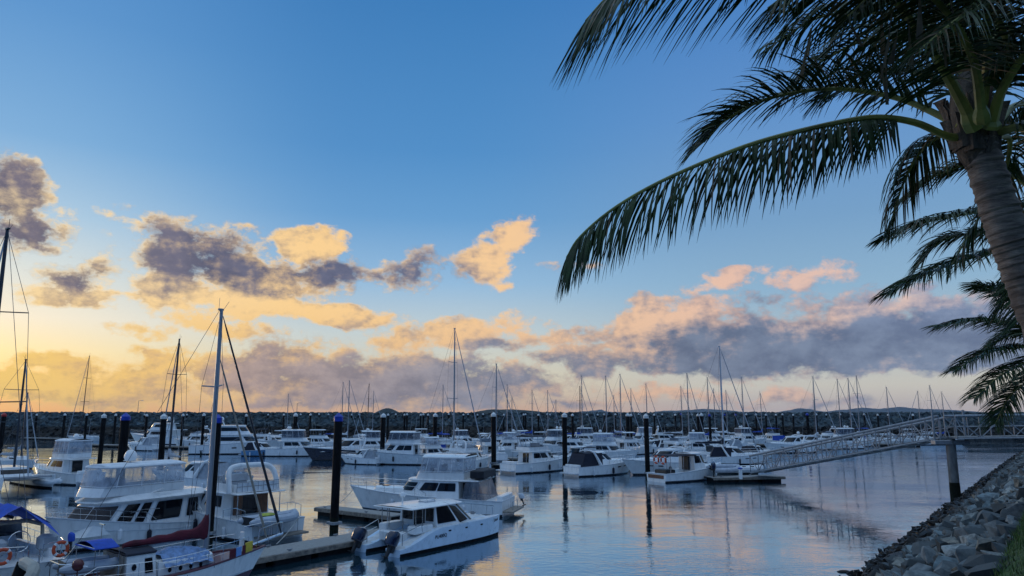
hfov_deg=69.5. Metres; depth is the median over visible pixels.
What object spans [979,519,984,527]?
rock
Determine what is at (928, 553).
rock
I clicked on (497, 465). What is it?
floating dock
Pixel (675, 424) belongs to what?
mooring pile
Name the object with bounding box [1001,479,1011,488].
rock
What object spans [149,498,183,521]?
side window
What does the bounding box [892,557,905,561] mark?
rock
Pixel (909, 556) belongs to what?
rock
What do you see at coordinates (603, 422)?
mooring pile
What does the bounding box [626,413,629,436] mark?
mooring pile
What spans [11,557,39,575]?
inflatable tender
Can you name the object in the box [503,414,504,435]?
mooring pile
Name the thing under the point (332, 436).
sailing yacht
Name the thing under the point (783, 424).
mooring pile
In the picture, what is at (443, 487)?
side window
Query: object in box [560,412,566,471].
mooring pile
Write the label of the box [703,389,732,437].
sailing yacht
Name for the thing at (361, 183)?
sky
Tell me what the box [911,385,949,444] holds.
sailing yacht
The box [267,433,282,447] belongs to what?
sport cruiser
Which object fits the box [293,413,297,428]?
mooring pile
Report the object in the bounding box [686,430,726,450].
flybridge cruiser
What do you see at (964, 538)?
rock
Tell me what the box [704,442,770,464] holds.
sport cruiser
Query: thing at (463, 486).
flybridge cruiser
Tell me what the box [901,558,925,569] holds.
rock
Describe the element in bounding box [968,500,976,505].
rock
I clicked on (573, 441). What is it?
flybridge cruiser
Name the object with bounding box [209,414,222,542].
mooring pile
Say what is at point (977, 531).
rock
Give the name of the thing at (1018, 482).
rock
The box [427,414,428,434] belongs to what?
mooring pile
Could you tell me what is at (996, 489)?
rock
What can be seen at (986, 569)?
rock
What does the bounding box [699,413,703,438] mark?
mooring pile
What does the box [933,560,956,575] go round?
rock
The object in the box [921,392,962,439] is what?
sailing yacht
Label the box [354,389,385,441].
sailing yacht
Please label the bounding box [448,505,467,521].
forward window
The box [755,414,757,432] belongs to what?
mooring pile
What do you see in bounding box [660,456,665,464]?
lifebuoy
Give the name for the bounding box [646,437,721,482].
wheelhouse boat
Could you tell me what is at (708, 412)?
sailing yacht
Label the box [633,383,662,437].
sailing yacht
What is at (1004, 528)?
rock
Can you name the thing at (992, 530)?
rock
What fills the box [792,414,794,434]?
mooring pile
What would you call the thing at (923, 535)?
rock
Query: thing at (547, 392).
sailing yacht
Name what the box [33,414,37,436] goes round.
mooring pile
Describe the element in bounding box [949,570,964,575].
rock
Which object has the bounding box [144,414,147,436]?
mooring pile
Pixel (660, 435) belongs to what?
flybridge cruiser
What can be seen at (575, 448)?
motor launch
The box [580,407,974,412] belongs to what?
mountain range
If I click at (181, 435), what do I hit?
mooring pile
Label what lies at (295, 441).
flybridge cruiser
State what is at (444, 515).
side window
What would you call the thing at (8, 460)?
sailing yacht
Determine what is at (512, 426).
sailing yacht
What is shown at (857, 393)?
sailing yacht
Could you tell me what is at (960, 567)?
rock
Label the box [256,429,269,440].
flybridge cruiser
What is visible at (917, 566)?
rock
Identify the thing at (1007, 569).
lawn
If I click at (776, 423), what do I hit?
mooring pile
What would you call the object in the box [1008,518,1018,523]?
rock
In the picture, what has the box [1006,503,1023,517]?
rock
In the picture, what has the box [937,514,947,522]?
rock
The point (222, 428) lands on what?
upper window
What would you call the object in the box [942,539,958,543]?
rock
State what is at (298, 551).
floating dock
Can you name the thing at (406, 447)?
side window
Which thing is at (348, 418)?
sailing yacht
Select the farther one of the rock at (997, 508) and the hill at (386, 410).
the hill at (386, 410)
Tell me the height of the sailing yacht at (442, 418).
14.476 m
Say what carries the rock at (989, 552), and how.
on the embankment
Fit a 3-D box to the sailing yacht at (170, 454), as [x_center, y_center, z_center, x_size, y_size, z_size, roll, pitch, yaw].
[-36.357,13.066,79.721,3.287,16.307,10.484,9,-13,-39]
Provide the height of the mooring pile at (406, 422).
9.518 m
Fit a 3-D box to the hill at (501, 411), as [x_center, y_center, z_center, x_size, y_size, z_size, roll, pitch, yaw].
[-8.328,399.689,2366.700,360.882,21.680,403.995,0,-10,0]
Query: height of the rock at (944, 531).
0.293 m
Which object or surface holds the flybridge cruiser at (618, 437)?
on the water
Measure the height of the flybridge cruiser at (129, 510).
6.904 m
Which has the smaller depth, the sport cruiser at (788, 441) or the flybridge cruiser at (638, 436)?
the sport cruiser at (788, 441)
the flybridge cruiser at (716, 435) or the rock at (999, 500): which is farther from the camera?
the flybridge cruiser at (716, 435)
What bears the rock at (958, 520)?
on the embankment
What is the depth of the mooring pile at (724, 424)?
205.35 m
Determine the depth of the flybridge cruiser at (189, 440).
155.21 m
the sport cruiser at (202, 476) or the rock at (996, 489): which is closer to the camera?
the rock at (996, 489)
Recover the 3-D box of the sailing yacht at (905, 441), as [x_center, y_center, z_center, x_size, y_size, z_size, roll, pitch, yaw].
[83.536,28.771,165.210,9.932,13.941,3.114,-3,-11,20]
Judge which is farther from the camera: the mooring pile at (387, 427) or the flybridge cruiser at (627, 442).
the mooring pile at (387, 427)
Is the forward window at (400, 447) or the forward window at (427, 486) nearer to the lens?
the forward window at (427, 486)
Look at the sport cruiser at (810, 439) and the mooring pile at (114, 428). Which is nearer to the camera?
the sport cruiser at (810, 439)
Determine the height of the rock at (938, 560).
0.422 m
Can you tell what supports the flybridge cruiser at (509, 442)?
on the water
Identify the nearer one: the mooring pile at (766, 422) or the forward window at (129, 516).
the forward window at (129, 516)
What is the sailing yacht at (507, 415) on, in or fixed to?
on the water
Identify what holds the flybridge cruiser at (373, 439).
on the water
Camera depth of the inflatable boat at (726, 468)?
78.36 m
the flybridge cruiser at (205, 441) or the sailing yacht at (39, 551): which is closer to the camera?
the sailing yacht at (39, 551)
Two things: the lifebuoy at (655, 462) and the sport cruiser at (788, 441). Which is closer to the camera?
the lifebuoy at (655, 462)
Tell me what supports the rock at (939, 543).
on the embankment
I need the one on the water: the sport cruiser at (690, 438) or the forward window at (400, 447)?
the sport cruiser at (690, 438)
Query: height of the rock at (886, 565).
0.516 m
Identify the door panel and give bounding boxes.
[233,495,242,515]
[256,493,267,512]
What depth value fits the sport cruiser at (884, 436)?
167.74 m
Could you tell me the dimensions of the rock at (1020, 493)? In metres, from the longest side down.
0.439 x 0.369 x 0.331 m
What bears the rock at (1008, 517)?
on the embankment
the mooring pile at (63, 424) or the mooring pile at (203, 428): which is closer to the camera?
the mooring pile at (203, 428)
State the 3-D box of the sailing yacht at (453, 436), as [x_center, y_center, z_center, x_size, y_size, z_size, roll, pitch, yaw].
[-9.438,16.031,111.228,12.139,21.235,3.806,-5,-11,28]
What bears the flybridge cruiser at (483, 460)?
on the water
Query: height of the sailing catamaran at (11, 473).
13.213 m
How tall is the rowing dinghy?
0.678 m
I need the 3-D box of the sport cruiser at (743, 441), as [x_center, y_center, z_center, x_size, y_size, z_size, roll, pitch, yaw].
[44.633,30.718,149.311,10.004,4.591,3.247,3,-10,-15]
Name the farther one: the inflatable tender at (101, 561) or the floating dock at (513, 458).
the floating dock at (513, 458)
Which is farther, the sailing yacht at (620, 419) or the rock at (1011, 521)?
the sailing yacht at (620, 419)
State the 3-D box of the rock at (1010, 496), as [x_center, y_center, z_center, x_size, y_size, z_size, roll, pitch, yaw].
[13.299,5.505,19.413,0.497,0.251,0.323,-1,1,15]
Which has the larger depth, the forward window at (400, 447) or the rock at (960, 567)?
the forward window at (400, 447)
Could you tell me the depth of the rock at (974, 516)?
19.40 m
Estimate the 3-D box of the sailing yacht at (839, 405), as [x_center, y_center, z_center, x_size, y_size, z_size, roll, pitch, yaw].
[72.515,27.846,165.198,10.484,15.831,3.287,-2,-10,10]
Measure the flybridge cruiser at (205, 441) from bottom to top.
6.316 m
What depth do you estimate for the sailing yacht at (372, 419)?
205.75 m
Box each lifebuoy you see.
[0,548,11,565]
[52,540,69,557]
[653,455,658,463]
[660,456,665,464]
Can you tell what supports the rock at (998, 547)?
on the embankment
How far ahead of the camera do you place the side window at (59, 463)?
74.61 m
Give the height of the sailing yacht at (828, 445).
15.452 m
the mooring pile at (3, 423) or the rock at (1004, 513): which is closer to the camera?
the rock at (1004, 513)
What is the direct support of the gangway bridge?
on the gangway pile at (953, 473)
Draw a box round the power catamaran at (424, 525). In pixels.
[347,476,499,558]
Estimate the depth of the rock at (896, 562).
17.77 m
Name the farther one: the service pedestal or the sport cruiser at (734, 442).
the sport cruiser at (734, 442)
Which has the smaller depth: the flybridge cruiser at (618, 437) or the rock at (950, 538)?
the rock at (950, 538)
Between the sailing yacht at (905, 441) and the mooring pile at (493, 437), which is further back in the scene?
the sailing yacht at (905, 441)
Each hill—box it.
[375,408,397,412]
[475,409,542,412]
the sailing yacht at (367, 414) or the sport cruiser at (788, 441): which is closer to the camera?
the sport cruiser at (788, 441)
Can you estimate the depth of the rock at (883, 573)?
16.48 m
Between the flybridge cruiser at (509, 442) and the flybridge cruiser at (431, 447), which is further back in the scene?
the flybridge cruiser at (509, 442)
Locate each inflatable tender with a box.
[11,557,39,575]
[52,551,122,575]
[237,509,298,526]
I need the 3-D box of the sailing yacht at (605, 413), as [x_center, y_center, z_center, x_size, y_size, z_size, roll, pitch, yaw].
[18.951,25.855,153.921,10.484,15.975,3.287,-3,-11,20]
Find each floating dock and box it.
[24,437,68,439]
[83,443,188,448]
[252,528,378,569]
[314,505,399,522]
[492,463,499,468]
[507,457,757,473]
[704,474,785,482]
[871,443,919,446]
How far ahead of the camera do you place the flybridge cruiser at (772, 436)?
170.85 m
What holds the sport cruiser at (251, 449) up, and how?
on the water
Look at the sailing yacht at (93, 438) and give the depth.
193.25 m
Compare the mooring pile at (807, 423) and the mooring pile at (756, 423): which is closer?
the mooring pile at (807, 423)
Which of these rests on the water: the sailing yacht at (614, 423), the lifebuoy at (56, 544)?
the sailing yacht at (614, 423)
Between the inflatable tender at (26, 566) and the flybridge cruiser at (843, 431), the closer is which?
the inflatable tender at (26, 566)
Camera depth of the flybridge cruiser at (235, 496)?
42.72 m
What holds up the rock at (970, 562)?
on the embankment
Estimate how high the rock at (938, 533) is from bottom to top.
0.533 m
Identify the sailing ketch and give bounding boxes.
[49,300,282,575]
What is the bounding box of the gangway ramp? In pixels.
[749,415,955,473]
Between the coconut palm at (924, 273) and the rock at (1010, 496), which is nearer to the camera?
the coconut palm at (924, 273)
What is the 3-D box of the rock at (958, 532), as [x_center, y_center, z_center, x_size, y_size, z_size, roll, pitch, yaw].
[10.085,5.420,16.219,0.710,0.430,0.654,6,-42,-38]
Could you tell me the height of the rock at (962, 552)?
0.362 m
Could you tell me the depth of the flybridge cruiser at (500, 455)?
110.87 m
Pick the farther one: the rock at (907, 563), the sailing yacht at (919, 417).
the sailing yacht at (919, 417)
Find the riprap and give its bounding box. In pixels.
[839,449,1023,575]
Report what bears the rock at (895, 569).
on the embankment
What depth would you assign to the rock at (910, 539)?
32.47 m
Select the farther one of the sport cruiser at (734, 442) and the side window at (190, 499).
the sport cruiser at (734, 442)
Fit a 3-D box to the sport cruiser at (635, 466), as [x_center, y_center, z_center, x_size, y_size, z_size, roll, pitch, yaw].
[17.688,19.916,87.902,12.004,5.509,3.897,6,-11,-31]
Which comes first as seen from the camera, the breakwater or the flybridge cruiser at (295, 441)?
the flybridge cruiser at (295, 441)
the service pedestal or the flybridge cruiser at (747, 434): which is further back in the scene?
the flybridge cruiser at (747, 434)
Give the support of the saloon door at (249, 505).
in the flybridge cruiser at (235, 496)
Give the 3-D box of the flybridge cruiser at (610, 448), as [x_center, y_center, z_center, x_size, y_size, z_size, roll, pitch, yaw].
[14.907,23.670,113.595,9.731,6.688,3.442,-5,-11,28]
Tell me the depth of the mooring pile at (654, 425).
205.28 m
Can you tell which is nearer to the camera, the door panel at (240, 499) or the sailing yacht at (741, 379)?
the door panel at (240, 499)
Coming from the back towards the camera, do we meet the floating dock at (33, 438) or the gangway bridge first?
the floating dock at (33, 438)
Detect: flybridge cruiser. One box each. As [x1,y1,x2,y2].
[34,422,105,485]
[45,427,205,552]
[174,425,210,445]
[192,462,308,542]
[193,430,210,443]
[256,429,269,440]
[262,424,331,456]
[307,425,344,446]
[350,433,525,516]
[355,421,442,464]
[360,428,389,448]
[420,427,445,453]
[437,425,457,447]
[437,433,490,469]
[450,425,484,445]
[471,430,508,461]
[490,431,523,442]
[496,418,571,473]
[499,425,520,449]
[513,430,543,442]
[533,422,561,453]
[558,427,594,453]
[577,425,608,440]
[584,424,638,458]
[611,424,624,438]
[614,423,652,454]
[633,425,651,442]
[653,420,685,440]
[661,426,688,451]
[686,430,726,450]
[704,428,735,440]
[732,426,766,443]
[755,420,784,442]
[819,425,863,448]
[820,426,835,439]
[899,429,917,439]
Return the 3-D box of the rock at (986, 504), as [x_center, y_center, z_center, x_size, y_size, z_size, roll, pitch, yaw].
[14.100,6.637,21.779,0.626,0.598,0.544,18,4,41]
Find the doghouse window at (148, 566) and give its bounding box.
[144,557,152,573]
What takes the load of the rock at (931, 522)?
on the embankment
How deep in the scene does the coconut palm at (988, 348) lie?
14.73 m
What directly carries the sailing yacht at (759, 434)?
on the water
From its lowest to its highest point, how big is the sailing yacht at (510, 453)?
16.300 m
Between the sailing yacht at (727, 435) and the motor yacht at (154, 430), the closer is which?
the motor yacht at (154, 430)
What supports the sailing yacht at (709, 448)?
on the water
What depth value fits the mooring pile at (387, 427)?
177.60 m
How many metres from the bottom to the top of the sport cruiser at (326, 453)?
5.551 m
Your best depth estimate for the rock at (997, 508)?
17.17 m
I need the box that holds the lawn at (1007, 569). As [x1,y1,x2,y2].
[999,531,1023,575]
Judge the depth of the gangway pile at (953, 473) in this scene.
58.88 m
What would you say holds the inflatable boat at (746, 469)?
on the water
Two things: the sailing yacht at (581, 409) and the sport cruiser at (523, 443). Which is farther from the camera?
the sailing yacht at (581, 409)
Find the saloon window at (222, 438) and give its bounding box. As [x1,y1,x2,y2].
[221,437,239,440]
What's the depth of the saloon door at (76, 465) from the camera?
75.45 m
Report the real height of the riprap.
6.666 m
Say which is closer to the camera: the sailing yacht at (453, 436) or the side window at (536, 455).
the side window at (536, 455)
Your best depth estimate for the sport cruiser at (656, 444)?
133.67 m
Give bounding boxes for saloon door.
[72,460,82,471]
[242,494,256,513]
[403,508,433,524]
[523,453,528,462]
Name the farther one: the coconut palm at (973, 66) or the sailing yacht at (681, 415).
the sailing yacht at (681, 415)
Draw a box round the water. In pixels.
[0,437,1023,575]
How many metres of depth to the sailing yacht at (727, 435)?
188.09 m
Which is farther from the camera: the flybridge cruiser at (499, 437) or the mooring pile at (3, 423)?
the flybridge cruiser at (499, 437)
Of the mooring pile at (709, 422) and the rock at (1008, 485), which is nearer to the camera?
the rock at (1008, 485)
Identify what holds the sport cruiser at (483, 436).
on the water
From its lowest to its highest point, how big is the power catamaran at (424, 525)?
4.491 m
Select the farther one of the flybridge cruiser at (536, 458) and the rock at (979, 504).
the flybridge cruiser at (536, 458)
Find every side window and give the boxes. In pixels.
[56,461,62,466]
[133,501,153,521]
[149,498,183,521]
[185,496,198,516]
[215,495,221,507]
[284,442,291,445]
[403,445,411,449]
[436,482,455,491]
[436,505,456,524]
[534,453,540,457]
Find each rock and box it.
[867,569,880,575]
[879,568,892,575]
[882,562,890,569]
[885,555,896,567]
[888,567,900,573]
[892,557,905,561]
[892,559,901,567]
[892,571,900,575]
[896,545,902,551]
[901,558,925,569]
[904,536,914,542]
[905,545,911,553]
[905,553,912,558]
[909,562,933,571]
[912,541,935,556]
[917,533,926,537]
[920,546,935,563]
[927,520,935,525]
[932,555,958,569]
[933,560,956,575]
[934,530,943,536]
[935,539,950,553]
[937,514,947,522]
[939,527,950,530]
[940,536,957,539]
[941,543,966,555]
[942,520,955,528]
[942,529,951,534]
[942,532,951,537]
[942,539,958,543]
[946,553,955,557]
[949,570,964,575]
[953,525,983,537]
[955,545,975,562]
[956,517,961,526]
[957,559,967,571]
[959,534,981,542]
[961,512,974,525]
[962,554,1009,569]
[964,528,986,535]
[964,561,1002,575]
[966,539,976,545]
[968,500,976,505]
[970,511,978,520]
[974,510,999,524]
[975,538,998,552]
[976,493,994,503]
[976,501,982,507]
[977,507,992,511]
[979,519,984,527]
[980,550,1004,555]
[981,502,990,508]
[982,512,998,522]
[984,492,995,496]
[984,520,1006,536]
[990,503,1005,513]
[991,485,1000,492]
[991,541,1007,552]
[992,537,1005,544]
[993,496,1004,502]
[995,524,1023,537]
[1000,509,1010,517]
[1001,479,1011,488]
[1002,486,1014,494]
[1004,483,1013,489]
[1005,515,1013,521]
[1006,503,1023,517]
[1008,492,1017,499]
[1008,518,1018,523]
[1013,478,1022,486]
[1016,488,1023,498]
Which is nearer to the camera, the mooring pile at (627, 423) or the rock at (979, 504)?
the rock at (979, 504)
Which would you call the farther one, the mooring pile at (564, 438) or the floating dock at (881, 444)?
the floating dock at (881, 444)
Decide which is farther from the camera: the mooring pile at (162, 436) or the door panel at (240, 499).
the mooring pile at (162, 436)
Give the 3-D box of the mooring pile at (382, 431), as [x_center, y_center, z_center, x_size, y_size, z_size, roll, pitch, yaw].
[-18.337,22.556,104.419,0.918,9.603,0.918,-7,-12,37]
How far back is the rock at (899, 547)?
29.09 m
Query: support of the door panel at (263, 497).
in the flybridge cruiser at (235, 496)
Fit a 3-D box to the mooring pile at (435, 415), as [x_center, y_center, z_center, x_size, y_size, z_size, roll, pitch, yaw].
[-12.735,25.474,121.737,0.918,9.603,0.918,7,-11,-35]
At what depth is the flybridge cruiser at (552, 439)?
130.68 m
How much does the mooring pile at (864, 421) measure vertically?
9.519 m
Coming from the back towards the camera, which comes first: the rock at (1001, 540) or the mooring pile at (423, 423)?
the mooring pile at (423, 423)
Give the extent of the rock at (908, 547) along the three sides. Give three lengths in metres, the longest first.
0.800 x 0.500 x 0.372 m
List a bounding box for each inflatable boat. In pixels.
[706,464,740,472]
[735,464,763,472]
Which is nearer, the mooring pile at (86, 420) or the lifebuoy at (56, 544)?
the lifebuoy at (56, 544)
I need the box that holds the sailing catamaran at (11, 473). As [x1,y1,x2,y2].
[0,357,55,492]
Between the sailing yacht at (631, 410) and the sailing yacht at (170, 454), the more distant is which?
the sailing yacht at (631, 410)
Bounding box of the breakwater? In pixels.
[0,411,1023,436]
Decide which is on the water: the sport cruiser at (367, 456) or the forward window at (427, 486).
the sport cruiser at (367, 456)
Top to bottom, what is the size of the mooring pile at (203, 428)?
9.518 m
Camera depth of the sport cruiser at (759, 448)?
116.00 m
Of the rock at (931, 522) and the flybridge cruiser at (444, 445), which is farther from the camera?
the flybridge cruiser at (444, 445)
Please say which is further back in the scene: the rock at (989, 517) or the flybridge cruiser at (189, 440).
the flybridge cruiser at (189, 440)
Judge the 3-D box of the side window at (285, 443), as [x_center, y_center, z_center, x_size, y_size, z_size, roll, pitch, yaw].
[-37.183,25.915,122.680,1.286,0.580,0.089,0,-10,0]
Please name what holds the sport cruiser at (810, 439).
on the water
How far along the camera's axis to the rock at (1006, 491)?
22.08 m
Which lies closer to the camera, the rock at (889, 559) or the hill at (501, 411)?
the rock at (889, 559)
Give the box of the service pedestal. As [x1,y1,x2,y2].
[738,468,742,478]
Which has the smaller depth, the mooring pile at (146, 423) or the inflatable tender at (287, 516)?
the inflatable tender at (287, 516)
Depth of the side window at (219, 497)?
42.71 m
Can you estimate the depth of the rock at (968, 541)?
13.49 m
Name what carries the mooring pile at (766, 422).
in the water
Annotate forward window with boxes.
[116,502,141,521]
[396,445,403,449]
[419,482,438,491]
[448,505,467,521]
[540,453,547,457]
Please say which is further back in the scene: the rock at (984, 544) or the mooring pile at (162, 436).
the mooring pile at (162, 436)
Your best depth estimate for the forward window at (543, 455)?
90.01 m
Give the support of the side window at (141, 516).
in the flybridge cruiser at (129, 510)
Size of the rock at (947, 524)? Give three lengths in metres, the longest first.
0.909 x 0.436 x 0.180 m
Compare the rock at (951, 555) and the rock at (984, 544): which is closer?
the rock at (984, 544)
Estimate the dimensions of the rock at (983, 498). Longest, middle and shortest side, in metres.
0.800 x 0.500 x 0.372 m
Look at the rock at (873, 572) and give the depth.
22.35 m
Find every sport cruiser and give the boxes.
[128,431,158,450]
[152,442,228,487]
[238,441,282,455]
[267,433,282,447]
[303,428,377,459]
[341,448,382,464]
[471,435,489,438]
[508,434,543,446]
[560,436,635,476]
[622,442,685,474]
[641,439,663,452]
[680,436,704,442]
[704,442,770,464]
[710,429,742,449]
[713,433,754,445]
[741,445,775,457]
[763,431,815,452]
[801,427,821,441]
[868,434,898,439]
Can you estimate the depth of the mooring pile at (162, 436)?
74.21 m
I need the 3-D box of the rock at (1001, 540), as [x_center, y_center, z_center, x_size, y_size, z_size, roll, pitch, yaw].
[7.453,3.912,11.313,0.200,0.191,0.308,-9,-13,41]
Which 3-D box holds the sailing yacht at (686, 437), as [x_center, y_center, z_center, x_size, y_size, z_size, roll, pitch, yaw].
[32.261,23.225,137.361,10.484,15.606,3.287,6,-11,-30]
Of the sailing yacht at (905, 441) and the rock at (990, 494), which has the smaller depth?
the rock at (990, 494)
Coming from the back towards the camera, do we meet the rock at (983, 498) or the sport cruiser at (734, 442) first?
the sport cruiser at (734, 442)
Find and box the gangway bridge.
[943,414,1023,439]
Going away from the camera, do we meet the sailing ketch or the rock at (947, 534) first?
the rock at (947, 534)
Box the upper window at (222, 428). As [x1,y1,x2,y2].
[221,427,237,430]
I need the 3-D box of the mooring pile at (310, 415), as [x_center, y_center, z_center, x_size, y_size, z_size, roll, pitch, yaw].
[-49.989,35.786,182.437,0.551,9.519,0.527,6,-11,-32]
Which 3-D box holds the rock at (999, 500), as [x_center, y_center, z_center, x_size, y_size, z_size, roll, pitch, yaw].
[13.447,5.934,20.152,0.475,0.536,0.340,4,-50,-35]
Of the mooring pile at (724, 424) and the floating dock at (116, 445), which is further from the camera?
the mooring pile at (724, 424)
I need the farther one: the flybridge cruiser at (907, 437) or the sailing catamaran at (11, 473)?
the flybridge cruiser at (907, 437)
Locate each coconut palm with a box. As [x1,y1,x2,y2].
[552,0,1023,336]
[864,107,1023,336]
[919,259,1023,435]
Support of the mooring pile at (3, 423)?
in the water
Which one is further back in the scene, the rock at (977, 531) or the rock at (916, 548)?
the rock at (916, 548)
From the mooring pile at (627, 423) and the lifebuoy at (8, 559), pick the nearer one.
the lifebuoy at (8, 559)
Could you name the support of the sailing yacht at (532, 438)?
on the water
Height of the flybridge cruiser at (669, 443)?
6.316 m
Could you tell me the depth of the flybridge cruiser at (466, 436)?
151.67 m
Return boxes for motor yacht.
[131,417,187,444]
[183,417,282,453]
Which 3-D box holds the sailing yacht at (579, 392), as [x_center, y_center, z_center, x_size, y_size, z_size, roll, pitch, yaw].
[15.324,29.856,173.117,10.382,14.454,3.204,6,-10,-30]
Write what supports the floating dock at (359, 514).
on the water
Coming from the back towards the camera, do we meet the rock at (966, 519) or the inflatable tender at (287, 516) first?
the inflatable tender at (287, 516)
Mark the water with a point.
(830, 518)
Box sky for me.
[0,0,1023,412]
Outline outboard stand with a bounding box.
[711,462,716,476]
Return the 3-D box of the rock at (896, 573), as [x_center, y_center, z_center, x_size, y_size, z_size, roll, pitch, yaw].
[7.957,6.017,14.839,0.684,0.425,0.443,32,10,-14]
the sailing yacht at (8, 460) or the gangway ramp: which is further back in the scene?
the sailing yacht at (8, 460)
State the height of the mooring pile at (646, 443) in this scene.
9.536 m
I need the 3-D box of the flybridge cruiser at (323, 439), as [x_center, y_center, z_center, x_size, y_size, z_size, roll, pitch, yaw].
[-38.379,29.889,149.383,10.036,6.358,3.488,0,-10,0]
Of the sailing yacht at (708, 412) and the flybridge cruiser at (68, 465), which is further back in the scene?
the sailing yacht at (708, 412)
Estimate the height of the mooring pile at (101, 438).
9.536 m
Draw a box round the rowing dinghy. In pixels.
[32,478,61,484]
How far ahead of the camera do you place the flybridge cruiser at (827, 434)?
163.47 m
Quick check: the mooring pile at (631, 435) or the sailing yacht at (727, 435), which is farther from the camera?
the sailing yacht at (727, 435)
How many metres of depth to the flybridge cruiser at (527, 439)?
151.99 m
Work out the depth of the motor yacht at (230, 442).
129.58 m
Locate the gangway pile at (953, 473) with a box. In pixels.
[931,410,969,501]
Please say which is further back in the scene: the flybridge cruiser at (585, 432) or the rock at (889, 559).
the flybridge cruiser at (585, 432)
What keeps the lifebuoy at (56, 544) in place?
attached to the sailing yacht at (39, 551)
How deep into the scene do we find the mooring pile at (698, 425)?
143.12 m
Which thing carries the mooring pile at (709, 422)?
in the water
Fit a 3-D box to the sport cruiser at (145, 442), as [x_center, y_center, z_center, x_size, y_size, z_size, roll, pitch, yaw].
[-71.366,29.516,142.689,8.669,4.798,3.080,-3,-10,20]
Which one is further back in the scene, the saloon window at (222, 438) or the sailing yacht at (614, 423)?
the sailing yacht at (614, 423)
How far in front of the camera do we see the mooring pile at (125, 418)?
53.98 m
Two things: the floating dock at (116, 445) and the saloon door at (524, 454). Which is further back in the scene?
the floating dock at (116, 445)
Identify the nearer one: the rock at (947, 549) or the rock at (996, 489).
the rock at (947, 549)
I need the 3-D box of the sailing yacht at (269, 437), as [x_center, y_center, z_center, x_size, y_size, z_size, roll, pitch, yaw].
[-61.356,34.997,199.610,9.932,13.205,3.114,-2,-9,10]
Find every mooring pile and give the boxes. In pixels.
[0,413,6,457]
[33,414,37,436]
[61,413,66,437]
[83,413,87,443]
[96,413,106,469]
[112,414,116,443]
[116,413,130,477]
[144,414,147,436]
[154,413,166,479]
[179,414,184,445]
[199,413,205,453]
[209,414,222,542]
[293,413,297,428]
[308,413,311,441]
[326,413,342,532]
[380,413,385,448]
[386,414,388,441]
[406,414,407,430]
[422,413,423,433]
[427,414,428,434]
[433,413,437,443]
[490,412,497,467]
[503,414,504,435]
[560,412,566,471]
[571,413,573,436]
[603,414,604,432]
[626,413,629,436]
[630,414,632,437]
[643,414,649,477]
[653,414,655,438]
[674,414,676,436]
[696,414,699,438]
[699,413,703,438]
[708,414,711,441]
[724,414,725,434]
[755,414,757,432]
[765,414,767,432]
[775,414,777,432]
[781,413,784,435]
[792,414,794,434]
[806,413,809,434]
[863,413,865,429]
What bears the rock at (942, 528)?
on the embankment
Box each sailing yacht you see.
[0,220,74,575]
[0,390,38,468]
[67,356,99,440]
[153,339,186,478]
[268,394,298,439]
[321,382,357,438]
[328,381,363,444]
[353,393,385,436]
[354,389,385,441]
[420,328,483,460]
[423,385,456,438]
[468,364,521,456]
[486,385,524,436]
[496,397,530,437]
[517,391,545,439]
[531,390,560,437]
[567,376,598,440]
[571,386,591,432]
[582,376,625,442]
[595,374,643,444]
[601,398,625,438]
[616,390,643,437]
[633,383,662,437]
[665,386,696,436]
[668,373,705,448]
[685,344,758,458]
[685,375,730,440]
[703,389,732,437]
[715,392,738,436]
[721,377,764,437]
[753,391,772,437]
[791,377,841,449]
[822,377,861,436]
[824,378,876,446]
[844,376,872,439]
[866,385,911,445]
[905,390,937,437]
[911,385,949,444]
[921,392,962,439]
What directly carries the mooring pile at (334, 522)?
in the water
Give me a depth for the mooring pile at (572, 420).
153.10 m
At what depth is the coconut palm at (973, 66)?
6.26 m
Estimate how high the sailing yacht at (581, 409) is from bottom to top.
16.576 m
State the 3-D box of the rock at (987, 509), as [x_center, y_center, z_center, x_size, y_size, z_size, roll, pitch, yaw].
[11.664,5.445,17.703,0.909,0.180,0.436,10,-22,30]
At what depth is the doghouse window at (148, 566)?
26.59 m
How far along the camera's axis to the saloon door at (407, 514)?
39.71 m
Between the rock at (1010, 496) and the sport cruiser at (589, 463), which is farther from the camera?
the sport cruiser at (589, 463)
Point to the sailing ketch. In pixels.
(142, 557)
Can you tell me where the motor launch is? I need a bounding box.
[556,439,599,454]
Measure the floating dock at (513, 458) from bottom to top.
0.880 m
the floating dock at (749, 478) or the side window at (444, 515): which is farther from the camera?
the floating dock at (749, 478)
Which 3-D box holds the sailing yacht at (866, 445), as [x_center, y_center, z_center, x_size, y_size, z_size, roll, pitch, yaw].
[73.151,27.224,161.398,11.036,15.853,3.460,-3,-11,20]
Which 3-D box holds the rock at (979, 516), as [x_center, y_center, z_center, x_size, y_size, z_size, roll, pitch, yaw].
[11.041,5.343,16.938,0.848,0.519,0.692,9,-13,-43]

